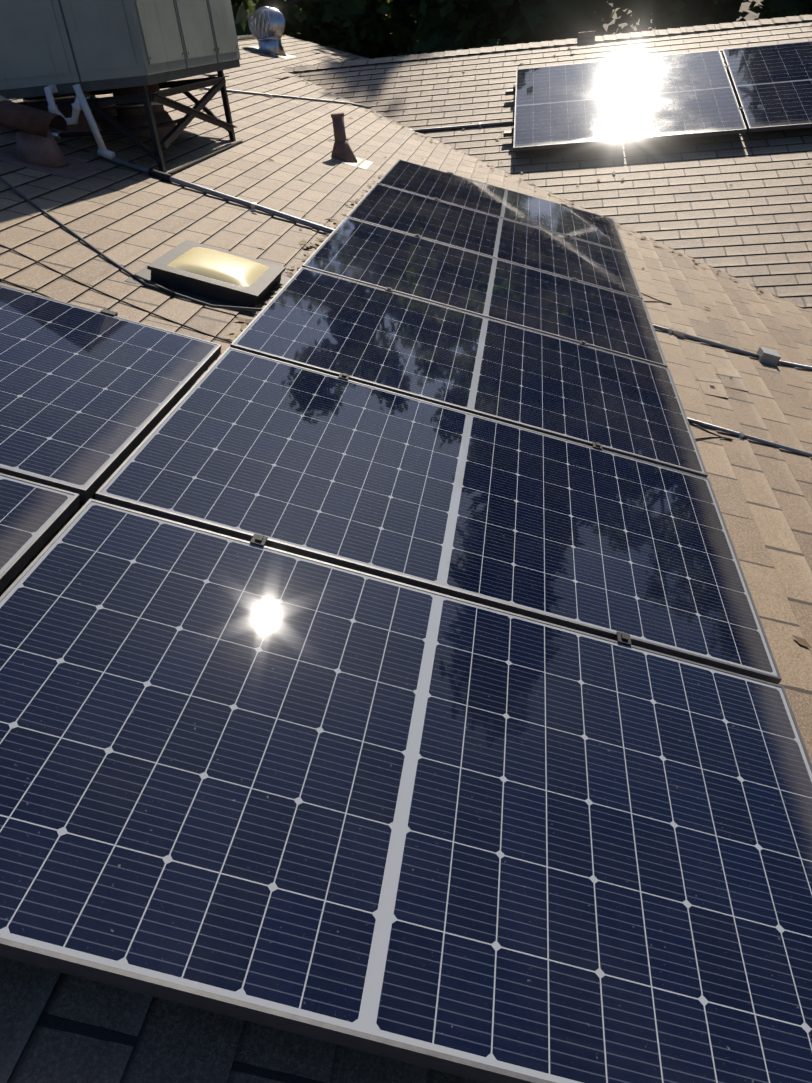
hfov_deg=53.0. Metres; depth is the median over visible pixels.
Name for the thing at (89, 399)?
panel
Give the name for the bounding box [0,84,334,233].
hvac pipes
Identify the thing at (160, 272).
skylight curb
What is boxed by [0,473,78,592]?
panel
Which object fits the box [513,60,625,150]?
panel
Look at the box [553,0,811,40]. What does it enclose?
tree
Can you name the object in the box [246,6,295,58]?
turbine vent
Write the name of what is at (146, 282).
cables
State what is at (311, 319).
panel
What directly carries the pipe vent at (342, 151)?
on the roof courses at (60, 1028)
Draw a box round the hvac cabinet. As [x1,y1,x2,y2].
[0,0,240,98]
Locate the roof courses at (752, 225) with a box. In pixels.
[282,20,811,311]
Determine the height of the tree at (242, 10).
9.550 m
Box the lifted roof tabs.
[203,51,748,398]
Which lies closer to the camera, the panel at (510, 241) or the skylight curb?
the skylight curb
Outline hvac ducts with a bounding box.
[23,84,184,139]
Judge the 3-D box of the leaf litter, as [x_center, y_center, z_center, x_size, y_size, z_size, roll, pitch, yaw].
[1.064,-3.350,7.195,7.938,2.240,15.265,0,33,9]
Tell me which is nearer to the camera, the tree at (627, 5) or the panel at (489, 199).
the panel at (489, 199)
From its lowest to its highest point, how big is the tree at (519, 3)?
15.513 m
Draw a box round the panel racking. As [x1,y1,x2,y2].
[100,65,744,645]
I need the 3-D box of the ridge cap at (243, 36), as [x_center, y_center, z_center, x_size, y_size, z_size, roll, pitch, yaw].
[-3.177,-4.135,6.987,0.307,0.057,15.720,0,33,9]
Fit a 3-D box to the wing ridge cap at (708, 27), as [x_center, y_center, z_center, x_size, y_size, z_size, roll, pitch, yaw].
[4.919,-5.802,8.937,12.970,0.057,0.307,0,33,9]
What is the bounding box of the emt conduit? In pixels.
[200,87,811,456]
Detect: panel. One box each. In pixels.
[0,284,220,502]
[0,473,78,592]
[0,499,811,1082]
[95,347,781,683]
[230,267,707,477]
[302,217,667,367]
[346,183,642,298]
[377,159,625,251]
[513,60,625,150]
[616,50,746,142]
[722,41,811,131]
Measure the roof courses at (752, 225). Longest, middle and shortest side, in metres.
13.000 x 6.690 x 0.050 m
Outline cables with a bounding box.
[0,176,732,439]
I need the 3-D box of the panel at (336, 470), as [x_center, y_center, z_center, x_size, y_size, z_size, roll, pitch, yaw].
[0.152,-0.156,2.455,1.760,0.038,1.040,15,34,-1]
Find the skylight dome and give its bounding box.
[167,247,268,285]
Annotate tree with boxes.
[231,0,302,35]
[277,0,518,58]
[384,0,627,55]
[497,0,614,45]
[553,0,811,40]
[617,0,680,29]
[697,0,741,24]
[775,0,811,14]
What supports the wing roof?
on the house
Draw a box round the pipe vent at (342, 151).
[331,112,372,169]
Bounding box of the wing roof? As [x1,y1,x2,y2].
[297,76,800,307]
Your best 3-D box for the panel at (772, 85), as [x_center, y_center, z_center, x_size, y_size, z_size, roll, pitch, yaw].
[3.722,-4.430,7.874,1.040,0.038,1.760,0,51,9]
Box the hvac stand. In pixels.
[12,70,242,173]
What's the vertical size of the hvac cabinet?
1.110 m
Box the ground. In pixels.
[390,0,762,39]
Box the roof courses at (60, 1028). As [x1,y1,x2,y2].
[0,34,811,1082]
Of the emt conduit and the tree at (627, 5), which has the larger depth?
the tree at (627, 5)
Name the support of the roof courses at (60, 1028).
on the roof
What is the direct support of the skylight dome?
on the skylight curb
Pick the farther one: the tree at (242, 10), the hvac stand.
the tree at (242, 10)
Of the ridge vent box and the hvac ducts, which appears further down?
the hvac ducts
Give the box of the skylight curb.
[125,240,290,316]
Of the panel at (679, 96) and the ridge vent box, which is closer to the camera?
the panel at (679, 96)
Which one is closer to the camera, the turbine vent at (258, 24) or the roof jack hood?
the roof jack hood
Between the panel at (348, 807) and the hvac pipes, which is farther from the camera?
the hvac pipes
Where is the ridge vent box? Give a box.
[578,31,595,37]
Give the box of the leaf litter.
[27,22,811,648]
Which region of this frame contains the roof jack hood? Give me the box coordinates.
[0,100,100,178]
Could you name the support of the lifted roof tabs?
on the roof courses at (60, 1028)
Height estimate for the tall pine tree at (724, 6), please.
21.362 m
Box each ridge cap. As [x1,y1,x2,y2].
[237,35,254,39]
[283,15,811,71]
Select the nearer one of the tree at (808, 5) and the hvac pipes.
the hvac pipes

